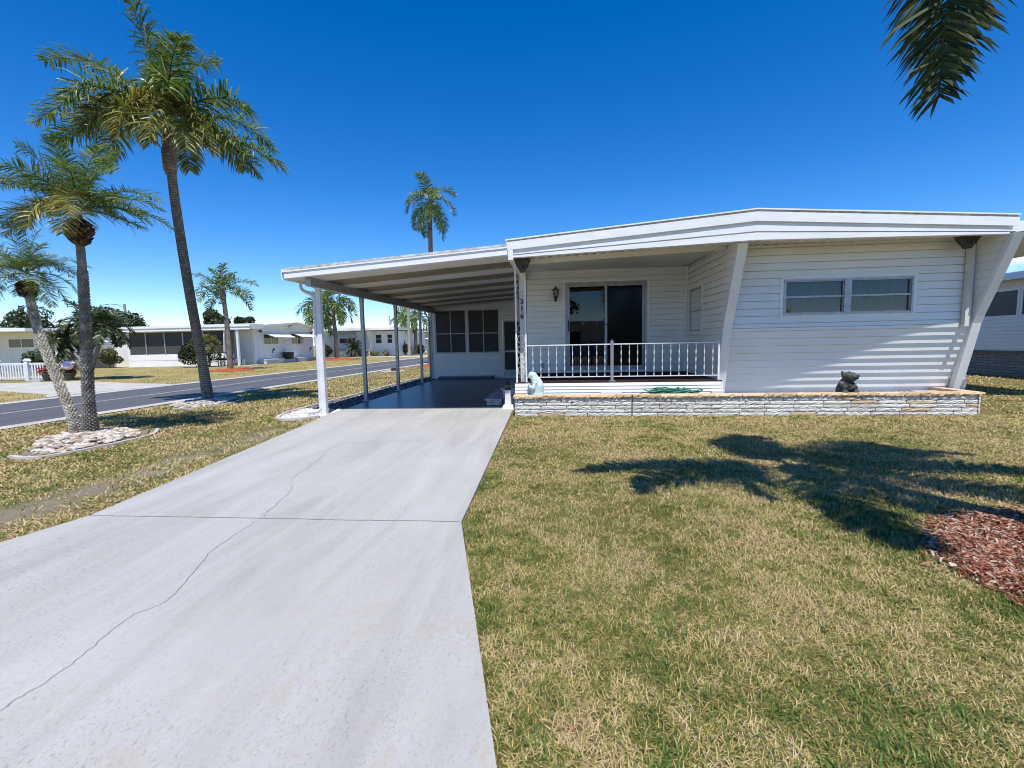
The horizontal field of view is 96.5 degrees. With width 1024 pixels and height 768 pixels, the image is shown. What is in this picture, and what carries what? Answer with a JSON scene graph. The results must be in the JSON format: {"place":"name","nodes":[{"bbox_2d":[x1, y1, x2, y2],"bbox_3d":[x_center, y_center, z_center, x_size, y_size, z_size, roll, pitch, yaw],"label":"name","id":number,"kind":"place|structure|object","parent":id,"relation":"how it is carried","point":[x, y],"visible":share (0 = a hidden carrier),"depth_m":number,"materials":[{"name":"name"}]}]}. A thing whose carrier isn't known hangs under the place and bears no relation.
{"place":"outdoors","nodes":[
{"label":"outdoors","id":0,"kind":"place"},
{"bbox_2d":[0,381,172,397],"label":"neighbour driveway","id":1,"kind":"structure","parent":0,"point":[48,389],"depth_m":15.90,"materials":[{"name":"concrete"}]},
{"bbox_2d":[0,357,439,429],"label":"road","id":2,"kind":"structure","parent":0,"point":[7,419],"depth_m":13.08,"materials":[{"name":"grey asphalt"}]},
{"bbox_2d":[0,357,423,404],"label":"gutter","id":3,"kind":"object","parent":2,"relation":"on","point":[174,384],"visible":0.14,"depth_m":15.55,"materials":[{"name":"concrete"}]},
{"bbox_2d":[0,363,426,428],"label":"gutter","id":4,"kind":"object","parent":2,"relation":"on","point":[50,420],"visible":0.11,"depth_m":10.62,"materials":[{"name":"concrete"}]},
{"bbox_2d":[0,359,427,413],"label":"road crown streak","id":5,"kind":"object","parent":2,"relation":"on","point":[169,392],"visible":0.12,"depth_m":13.12,"materials":[{"name":"grey asphalt"}]},
{"bbox_2d":[0,408,514,767],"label":"driveway","id":6,"kind":"structure","parent":0,"point":[300,597],"depth_m":2.17,"materials":[{"name":"grey concrete"}]},
{"bbox_2d":[349,356,427,357],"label":"driveway","id":7,"kind":"structure","parent":0,"point":[392,356],"depth_m":46.33,"materials":[{"name":"concrete"}]},
{"bbox_2d":[417,344,424,353],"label":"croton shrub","id":8,"kind":"object","parent":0,"point":[418,348],"visible":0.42,"depth_m":55.46,"materials":[{"name":"green plant"}]},
{"bbox_2d":[345,378,520,408],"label":"carport floor","id":9,"kind":"structure","parent":0,"point":[455,393],"depth_m":10.89,"materials":[{"name":"grey paint"}]},
{"bbox_2d":[281,244,518,414],"bbox_3d":[-1.566,-1.209,11.865,3.953,2.871,8.465,-1,5,6],"label":"carport","id":10,"kind":"object","parent":9,"relation":"on","point":[429,282],"visible":0.91,"depth_m":8.85,"materials":[{"name":"white metal"}]},
{"bbox_2d":[438,375,493,379],"bbox_3d":[-1.598,-0.225,15.926,1.920,0.090,0.450,-1,5,6],"label":"step","id":11,"kind":"object","parent":9,"relation":"on","point":[463,377],"visible":0.93,"depth_m":15.78,"materials":[{"name":"grey paint"}]},
{"bbox_2d":[484,380,518,404],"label":"entry steps","id":12,"kind":"structure","parent":9,"relation":"on","point":[496,397],"depth_m":9.27,"materials":[{"name":"concrete"}]},
{"bbox_2d":[502,390,513,408],"bbox_3d":[-0.074,0.287,8.745,0.220,0.350,0.220,-1,5,6],"label":"lantern pedestal","id":13,"kind":"object","parent":9,"relation":"on","point":[508,404],"visible":0.96,"depth_m":8.69,"materials":[{"name":"white concrete"}]},
{"bbox_2d":[505,381,510,389],"bbox_3d":[-0.079,0.026,8.720,0.120,0.175,0.120,-3,6,-17],"label":"garden lantern","id":14,"kind":"object","parent":13,"relation":"on","point":[507,384],"visible":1,"depth_m":8.69,"materials":[{"name":"black metal"}]},
{"bbox_2d":[0,334,1019,434],"bbox_3d":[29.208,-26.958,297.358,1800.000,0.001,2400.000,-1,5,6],"label":"ground","id":15,"kind":"structure","parent":0,"point":[117,370],"depth_m":23.63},
{"bbox_2d":[0,359,44,380],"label":"picket fence","id":16,"kind":"object","parent":15,"relation":"on","point":[28,370],"visible":0.73,"depth_m":20.01,"materials":[{"name":"white wood"}]},
{"bbox_2d":[0,305,58,327],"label":"broadleaf tree","id":17,"kind":"object","parent":15,"relation":"on","point":[15,319],"visible":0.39,"depth_m":47.84,"materials":[{"name":"green plant"}]},
{"bbox_2d":[28,379,43,381],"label":"kerb blocks","id":18,"kind":"structure","parent":15,"relation":"on","point":[37,380],"depth_m":19.23,"materials":[{"name":"grey concrete"}]},
{"bbox_2d":[20,350,58,378],"bbox_3d":[-22.187,-0.894,21.413,1.593,1.382,1.050,-1,5,6],"label":"garden shrub","id":19,"kind":"object","parent":15,"relation":"on","point":[31,356],"visible":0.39,"depth_m":21.25,"materials":[{"name":"green plant"}]},
{"bbox_2d":[35,365,50,380],"bbox_3d":[-19.933,-0.481,19.582,0.683,0.682,0.467,-4,6,-32],"label":"potted plant","id":20,"kind":"object","parent":15,"relation":"on","point":[44,375],"visible":0.51,"depth_m":19.45,"materials":[{"name":"red plant"}]},
{"bbox_2d":[0,328,116,370],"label":"mobile home","id":21,"kind":"object","parent":15,"relation":"on","point":[16,344],"visible":0.2,"depth_m":30.80,"materials":[{"name":"white paint"}]},
{"bbox_2d":[7,338,35,348],"bbox_3d":[-33.009,-2.738,30.731,2.000,0.670,0.050,-1,5,6],"label":"window","id":22,"kind":"structure","parent":21,"relation":"in","point":[15,342],"depth_m":30.72,"materials":[{"name":"grey glass"}]},
{"bbox_2d":[54,352,78,375],"bbox_3d":[-21.219,-0.891,21.732,1.128,1.268,0.892,-2,5,-11],"label":"flowering shrub","id":23,"kind":"object","parent":15,"relation":"on","point":[62,362],"visible":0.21,"depth_m":21.62,"materials":[{"name":"green plant"}]},
{"bbox_2d":[60,361,74,380],"bbox_3d":[-19.016,-0.567,19.561,0.707,0.860,0.270,-1,5,6],"label":"garden ornament","id":24,"kind":"object","parent":15,"relation":"on","point":[67,365],"visible":1,"depth_m":19.47,"materials":[{"name":"blue metal"}]},
{"bbox_2d":[60,367,75,379],"bbox_3d":[-19.151,-0.477,19.721,0.551,0.617,0.504,-5,7,-39],"label":"potted plant","id":25,"kind":"object","parent":15,"relation":"on","point":[70,374],"visible":0.85,"depth_m":19.63,"materials":[{"name":"red plant"}]},
{"bbox_2d":[7,428,159,459],"bbox_3d":[-5.640,0.825,6.354,0.571,0.065,1.849,0,6,16],"label":"bed edging","id":26,"kind":"object","parent":15,"relation":"on","point":[155,431],"visible":0.6,"depth_m":5.84,"materials":[{"name":"stone"}]},
{"bbox_2d":[34,298,137,372],"bbox_3d":[-18.497,-1.918,19.915,4.268,3.583,2.308,-1,5,6],"label":"clustered garden palm","id":27,"kind":"object","parent":15,"relation":"on","point":[68,335],"visible":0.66,"depth_m":19.59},
{"bbox_2d":[98,347,123,367],"bbox_3d":[-28.614,-1.869,32.469,1.755,1.531,1.406,-1,5,6],"label":"round shrub","id":28,"kind":"object","parent":15,"relation":"on","point":[108,356],"visible":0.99,"depth_m":32.21,"materials":[{"name":"green plant"}]},
{"bbox_2d":[103,303,128,325],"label":"street lamp","id":29,"kind":"object","parent":15,"relation":"on","point":[124,307],"visible":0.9,"depth_m":48.67,"materials":[{"name":"metal"}]},
{"bbox_2d":[91,306,148,326],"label":"broadleaf tree","id":30,"kind":"object","parent":15,"relation":"on","point":[137,321],"visible":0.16,"depth_m":48.40,"materials":[{"name":"green plant"}]},
{"bbox_2d":[177,340,221,366],"bbox_3d":[-20.895,-2.023,30.459,3.163,1.912,1.452,-1,5,6],"label":"dark hedge","id":31,"kind":"object","parent":15,"relation":"on","point":[188,350],"visible":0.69,"depth_m":30.16,"materials":[{"name":"green plant"}]},
{"bbox_2d":[188,333,221,366],"bbox_3d":[-20.400,-2.260,30.635,1.928,2.305,1.874,-1,5,6],"label":"shrub","id":32,"kind":"object","parent":15,"relation":"on","point":[210,343],"visible":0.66,"depth_m":30.61,"materials":[{"name":"green plant"}]},
{"bbox_2d":[173,396,243,409],"bbox_3d":[-6.785,0.440,10.732,0.655,0.065,2.329,-1,5,1],"label":"bed edging","id":33,"kind":"object","parent":15,"relation":"on","point":[242,397],"visible":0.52,"depth_m":10.00,"materials":[{"name":"concrete"}]},
{"bbox_2d":[0,356,419,402],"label":"grass","id":34,"kind":"structure","parent":15,"relation":"on","point":[239,373],"depth_m":22.75,"materials":[{"name":"green plant"}]},
{"bbox_2d":[114,322,314,366],"bbox_3d":[-23.654,-3.252,36.682,12.953,3.222,9.700,-1,5,6],"label":"mobile home","id":35,"kind":"object","parent":15,"relation":"on","point":[160,346],"visible":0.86,"depth_m":32.71,"materials":[{"name":"white paint"}]},
{"bbox_2d":[263,334,278,344],"bbox_3d":[-18.301,-3.397,34.654,0.050,0.830,1.850,-1,5,6],"label":"window","id":36,"kind":"structure","parent":35,"relation":"in","point":[274,341],"depth_m":34.58,"materials":[{"name":"grey glass"}]},
{"bbox_2d":[290,333,303,343],"bbox_3d":[-17.957,-3.771,38.168,0.050,0.910,1.850,-1,5,6],"label":"window","id":37,"kind":"structure","parent":35,"relation":"in","point":[300,340],"depth_m":38.08,"materials":[{"name":"grey glass"}]},
{"bbox_2d":[202,309,231,324],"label":"broadleaf tree","id":38,"kind":"object","parent":15,"relation":"on","point":[214,317],"visible":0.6,"depth_m":50.11,"materials":[{"name":"green plant"}]},
{"bbox_2d":[192,262,258,368],"bbox_3d":[-16.000,-3.659,25.421,3.499,5.876,3.195,-5,7,-39],"label":"queen palm","id":39,"kind":"object","parent":15,"relation":"on","point":[222,284],"visible":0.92,"depth_m":25.15,"materials":[{"name":"green plant"}]},
{"bbox_2d":[217,351,234,365],"bbox_3d":[-19.757,-1.733,31.499,1.100,1.000,0.300,-1,5,6],"label":"porch bench","id":40,"kind":"object","parent":15,"relation":"on","point":[226,359],"visible":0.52,"depth_m":31.54,"materials":[{"name":"black metal"}]},
{"bbox_2d":[209,368,254,371],"bbox_3d":[-15.685,-0.814,25.436,2.696,0.108,2.301,-1,5,6],"label":"mulch ring","id":41,"kind":"object","parent":15,"relation":"on","point":[232,369],"visible":0.9,"depth_m":24.83,"materials":[{"name":"red wood"}]},
{"bbox_2d":[233,359,245,364],"bbox_3d":[-19.299,-1.532,31.985,1.310,0.430,0.085,-1,5,6],"label":"breeze block screen","id":42,"kind":"object","parent":15,"relation":"on","point":[242,361],"visible":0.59,"depth_m":31.93,"materials":[{"name":"grey"}]},
{"bbox_2d":[233,316,255,323],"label":"broadleaf tree","id":43,"kind":"object","parent":15,"relation":"on","point":[243,320],"visible":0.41,"depth_m":51.12,"materials":[{"name":"green plant"}]},
{"bbox_2d":[241,360,311,365],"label":"footpath","id":44,"kind":"structure","parent":15,"relation":"on","point":[273,363],"depth_m":32.89,"materials":[{"name":"concrete"}]},
{"bbox_2d":[259,358,283,363],"bbox_3d":[-17.976,-1.695,34.153,0.680,0.360,2.160,-1,5,6],"label":"planter box","id":45,"kind":"object","parent":44,"relation":"on","point":[271,361],"visible":0.97,"depth_m":33.66,"materials":[{"name":"concrete"}]},
{"bbox_2d":[284,357,315,361],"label":"wall","id":46,"kind":"structure","parent":44,"relation":"on","point":[294,359],"depth_m":36.88,"materials":[{"name":"grey concrete"}]},
{"bbox_2d":[282,352,293,358],"bbox_3d":[-17.734,-2.266,36.245,0.860,0.540,0.860,-1,5,6],"label":"black planter pot","id":47,"kind":"object","parent":46,"relation":"on","point":[288,355],"visible":1,"depth_m":35.95,"materials":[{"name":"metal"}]},
{"bbox_2d":[292,357,307,360],"bbox_3d":[-17.611,-2.048,37.869,0.680,0.360,1.460,-1,5,6],"label":"planter box","id":48,"kind":"object","parent":44,"relation":"on","point":[301,358],"visible":0.81,"depth_m":37.61,"materials":[{"name":"concrete"}]},
{"bbox_2d":[293,291,338,336],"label":"queen palm","id":49,"kind":"object","parent":15,"relation":"on","point":[307,320],"visible":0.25,"depth_m":41.43,"materials":[{"name":"green plant"}]},
{"bbox_2d":[325,344,332,356],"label":"boxy hedge","id":50,"kind":"object","parent":15,"relation":"on","point":[328,350],"visible":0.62,"depth_m":48.53,"materials":[{"name":"green plant"}]},
{"bbox_2d":[312,358,358,360],"bbox_3d":[-15.230,-2.204,39.946,4.380,0.168,3.548,-1,5,6],"label":"mulch ring","id":51,"kind":"object","parent":15,"relation":"on","point":[330,359],"visible":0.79,"depth_m":39.10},
{"bbox_2d":[302,288,358,357],"bbox_3d":[-15.389,-5.683,39.171,4.645,7.362,3.980,-1,5,6],"label":"queen palm","id":52,"kind":"object","parent":51,"relation":"on","point":[338,306],"visible":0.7,"depth_m":39.26,"materials":[{"name":"green plant"}]},
{"bbox_2d":[339,350,351,355],"bbox_3d":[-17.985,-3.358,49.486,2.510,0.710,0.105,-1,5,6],"label":"flowering shrub","id":53,"kind":"object","parent":15,"relation":"on","point":[342,352],"visible":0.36,"depth_m":49.48,"materials":[{"name":"blue"}]},
{"bbox_2d":[341,337,368,356],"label":"sago palm","id":54,"kind":"object","parent":15,"relation":"on","point":[353,349],"visible":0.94,"depth_m":47.57,"materials":[{"name":"green plant"}]},
{"bbox_2d":[312,327,425,356],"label":"mobile home","id":55,"kind":"object","parent":15,"relation":"on","point":[380,340],"visible":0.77,"depth_m":49.43,"materials":[{"name":"white paint"}]},
{"bbox_2d":[339,338,355,343],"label":"window","id":56,"kind":"structure","parent":55,"relation":"in","point":[341,340],"depth_m":49.77,"materials":[{"name":"grey glass"}]},
{"bbox_2d":[375,334,381,343],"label":"window","id":57,"kind":"structure","parent":55,"relation":"in","point":[378,337],"depth_m":49.40,"materials":[{"name":"glass"}]},
{"bbox_2d":[387,334,392,343],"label":"window","id":58,"kind":"structure","parent":55,"relation":"in","point":[389,336],"depth_m":49.26,"materials":[{"name":"white metal"}]},
{"bbox_2d":[370,351,378,355],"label":"shrub","id":59,"kind":"object","parent":15,"relation":"on","point":[374,353],"visible":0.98,"depth_m":48.69,"materials":[{"name":"green plant"}]},
{"bbox_2d":[389,309,412,327],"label":"queen palm","id":60,"kind":"object","parent":15,"relation":"on","point":[392,320],"visible":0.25,"depth_m":75.60,"materials":[{"name":"green plant"}]},
{"bbox_2d":[403,341,411,354],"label":"tall shrub","id":61,"kind":"object","parent":15,"relation":"on","point":[405,348],"visible":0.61,"depth_m":50.74,"materials":[{"name":"green plant"}]},
{"bbox_2d":[407,308,410,355],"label":"timber pole","id":62,"kind":"object","parent":15,"relation":"on","point":[408,332],"visible":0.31,"depth_m":47.86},
{"bbox_2d":[397,306,428,354],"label":"queen palm","id":63,"kind":"object","parent":15,"relation":"on","point":[414,323],"visible":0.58,"depth_m":52.79,"materials":[{"name":"green plant"}]},
{"bbox_2d":[411,331,427,351],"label":"mobile home","id":64,"kind":"object","parent":15,"relation":"on","point":[426,341],"visible":0.07,"depth_m":64.18,"materials":[{"name":"white paint"}]},
{"bbox_2d":[0,357,1023,767],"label":"lawn","id":65,"kind":"structure","parent":0,"point":[78,501],"depth_m":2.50,"materials":[{"name":"green plant"}]},
{"bbox_2d":[19,428,147,455],"bbox_3d":[-6.275,0.808,6.562,1.640,0.001,1.870,-1,5,6],"label":"palm bed","id":66,"kind":"object","parent":65,"relation":"on","point":[27,453],"visible":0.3,"depth_m":6.30,"materials":[{"name":"stone"}]},
{"bbox_2d":[0,226,91,432],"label":"date palm","id":67,"kind":"object","parent":66,"relation":"on","point":[28,289],"visible":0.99,"depth_m":7.11,"materials":[{"name":"green plant"}]},
{"bbox_2d":[27,427,141,454],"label":"river rocks","id":68,"kind":"object","parent":66,"relation":"on","point":[48,444],"visible":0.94,"depth_m":6.39,"materials":[{"name":"white stone"}]},
{"bbox_2d":[0,133,174,431],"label":"date palm","id":69,"kind":"object","parent":66,"relation":"on","point":[77,229],"visible":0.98,"depth_m":6.20,"materials":[{"name":"green plant"}]},
{"bbox_2d":[24,0,289,398],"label":"queen palm","id":70,"kind":"object","parent":65,"relation":"in","point":[164,91],"visible":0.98,"depth_m":8.64,"materials":[{"name":"green plant"}]},
{"bbox_2d":[0,362,454,541],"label":"verge grass","id":71,"kind":"structure","parent":65,"relation":"on","point":[298,401],"depth_m":6.19,"materials":[{"name":"green plant"}]},
{"bbox_2d":[275,377,418,420],"bbox_3d":[-3.521,0.215,12.362,0.970,0.080,9.030,-1,5,6],"label":"gravel edging","id":72,"kind":"object","parent":65,"relation":"on","point":[277,417],"visible":0.52,"depth_m":8.80,"materials":[{"name":"concrete"}]},
{"bbox_2d":[382,368,406,371],"bbox_3d":[-5.564,-0.655,21.477,0.900,0.185,1.000,-1,5,6],"label":"utility cover","id":73,"kind":"object","parent":65,"relation":"on","point":[393,370],"visible":0.64,"depth_m":21.49,"materials":[{"name":"concrete"}]},
{"bbox_2d":[403,171,457,363],"bbox_3d":[-4.514,-6.359,26.221,3.276,10.663,3.628,-1,5,6],"label":"queen palm","id":74,"kind":"object","parent":65,"relation":"on","point":[419,224],"visible":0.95,"depth_m":25.56,"materials":[{"name":"green plant"}]},
{"bbox_2d":[429,208,1023,396],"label":"mobile home","id":75,"kind":"object","parent":65,"relation":"on","point":[781,300],"visible":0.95,"depth_m":7.80,"materials":[{"name":"white paint"}]},
{"bbox_2d":[433,307,501,355],"bbox_3d":[-1.580,-1.842,16.032,2.410,1.640,0.052,-1,5,6],"label":"screen window","id":76,"kind":"structure","parent":75,"relation":"in","point":[456,331],"depth_m":16.03,"materials":[{"name":"white metal"}]},
{"bbox_2d":[501,318,520,377],"bbox_3d":[0.134,-1.247,15.922,0.990,2.054,0.048,-1,5,6],"label":"screen door","id":77,"kind":"structure","parent":75,"relation":"in","point":[508,325],"depth_m":15.94,"materials":[{"name":"white metal"}]},
{"bbox_2d":[514,266,527,382],"bbox_3d":[0.157,-1.060,8.079,0.200,2.073,0.030,-1,5,6],"label":"iron porch post","id":78,"kind":"object","parent":75,"relation":"on","point":[516,327],"visible":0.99,"depth_m":8.07,"materials":[{"name":"white metal"}]},
{"bbox_2d":[552,286,558,301],"bbox_3d":[0.973,-2.002,10.181,0.170,0.360,0.209,-1,5,6],"label":"wall lantern","id":79,"kind":"object","parent":75,"relation":"attached to","point":[555,290],"depth_m":10.12,"materials":[{"name":"black metal"}]},
{"bbox_2d":[559,266,667,372],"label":"sliding door","id":80,"kind":"structure","parent":75,"relation":"in","point":[595,311],"depth_m":10.31,"materials":[{"name":"black glass"}]},
{"bbox_2d":[527,339,719,380],"bbox_3d":[1.921,-0.416,8.015,3.310,0.733,0.095,-1,5,6],"label":"porch railing","id":81,"kind":"object","parent":75,"relation":"on","point":[611,344],"visible":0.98,"depth_m":8.00,"materials":[{"name":"white metal"}]},
{"bbox_2d":[687,282,703,333],"bbox_3d":[3.850,-1.541,9.442,0.150,1.012,0.970,-1,5,6],"label":"side window","id":82,"kind":"structure","parent":75,"relation":"in","point":[695,293],"depth_m":9.49,"materials":[{"name":"white metal"}]},
{"bbox_2d":[779,272,917,318],"bbox_3d":[5.606,-1.478,7.717,2.135,0.710,0.230,-1,5,6],"label":"window","id":83,"kind":"structure","parent":75,"relation":"in","point":[874,294],"depth_m":7.68,"materials":[{"name":"grey glass"}]},
{"bbox_2d":[513,387,985,416],"bbox_3d":[3.756,0.302,7.967,7.428,0.373,0.979,-1,5,6],"label":"stone planter","id":84,"kind":"object","parent":65,"relation":"on","point":[944,401],"visible":0.99,"depth_m":7.51,"materials":[{"name":"white stone"}]},
{"bbox_2d":[639,387,702,393],"bbox_3d":[2.717,0.122,7.815,1.069,0.147,0.150,-1,5,6],"label":"garden hose","id":85,"kind":"object","parent":84,"relation":"on","point":[663,390],"visible":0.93,"depth_m":7.77,"materials":[{"name":"green plastic"}]},
{"bbox_2d":[897,505,1023,604],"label":"mulch","id":86,"kind":"object","parent":65,"relation":"on","point":[986,548],"visible":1,"depth_m":2.75,"materials":[{"name":"red wood"}]},
{"bbox_2d":[878,0,1019,121],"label":"date palm","id":87,"kind":"object","parent":86,"relation":"on","point":[955,29],"visible":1,"depth_m":2.29,"materials":[{"name":"green plant"}]},
{"bbox_2d":[966,271,1023,376],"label":"mobile home","id":88,"kind":"object","parent":65,"relation":"on","point":[1002,326],"visible":0.26,"depth_m":13.53,"materials":[{"name":"white paint"}]},
{"bbox_2d":[984,287,1020,318],"bbox_3d":[14.603,-2.407,13.765,0.045,0.840,1.430,-1,5,6],"label":"window","id":89,"kind":"structure","parent":88,"relation":"in","point":[1005,303],"depth_m":13.48,"materials":[{"name":"grey glass"}]},
{"bbox_2d":[1019,287,1023,316],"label":"window","id":90,"kind":"structure","parent":88,"relation":"in","point":[1021,311],"depth_m":12.99,"materials":[{"name":"white metal"}]},
{"label":"gravel bed","id":91,"kind":"structure","parent":65,"relation":"on","visible":0},
{"bbox_2d":[280,408,339,417],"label":"gravel","id":92,"kind":"structure","parent":91,"relation":"on","point":[303,412],"depth_m":8.55,"materials":[{"name":"white gravel"}]},
{"bbox_2d":[0,0,1023,345],"label":"sky","id":93,"kind":"structure","parent":0,"point":[542,117],"materials":[{"name":"blue"}]},
{"label":"gravel bed","id":94,"kind":"structure","parent":0,"visible":0},
{"bbox_2d":[305,378,435,409],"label":"grey gravel","id":95,"kind":"structure","parent":94,"relation":"on","point":[347,402],"depth_m":11.36,"materials":[{"name":"grey gravel"}]},
{"label":"planter fill","id":96,"kind":"structure","parent":0,"visible":0},
{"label":"planter gravel","id":97,"kind":"object","parent":96,"relation":"on","visible":0},
{"bbox_2d":[528,372,544,394],"bbox_3d":[0.430,0.027,7.979,0.295,0.491,0.271,-1,5,6],"label":"praying statue","id":98,"kind":"object","parent":97,"relation":"on","point":[536,387],"visible":0.84,"depth_m":7.90,"materials":[{"name":"white stone"}]},
{"bbox_2d":[710,390,723,392],"bbox_3d":[3.486,0.177,7.764,0.200,0.130,0.070,-1,5,6],"label":"concrete block","id":99,"kind":"object","parent":97,"relation":"on","point":[716,391],"depth_m":7.73,"materials":[{"name":"white concrete"}]},
{"bbox_2d":[835,371,859,392],"bbox_3d":[5.515,0.001,7.504,0.315,0.428,0.303,-1,5,6],"label":"crouching creature statue","id":100,"kind":"object","parent":97,"relation":"on","point":[846,384],"visible":0.75,"depth_m":7.44,"materials":[{"name":"grey stone"}]},
{"label":"palm bed","id":101,"kind":"structure","parent":0,"visible":0},
{"bbox_2d":[169,396,237,407],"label":"river rocks","id":102,"kind":"object","parent":101,"relation":"on","point":[196,402],"visible":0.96,"depth_m":10.51,"materials":[{"name":"white stone"}]}
]}

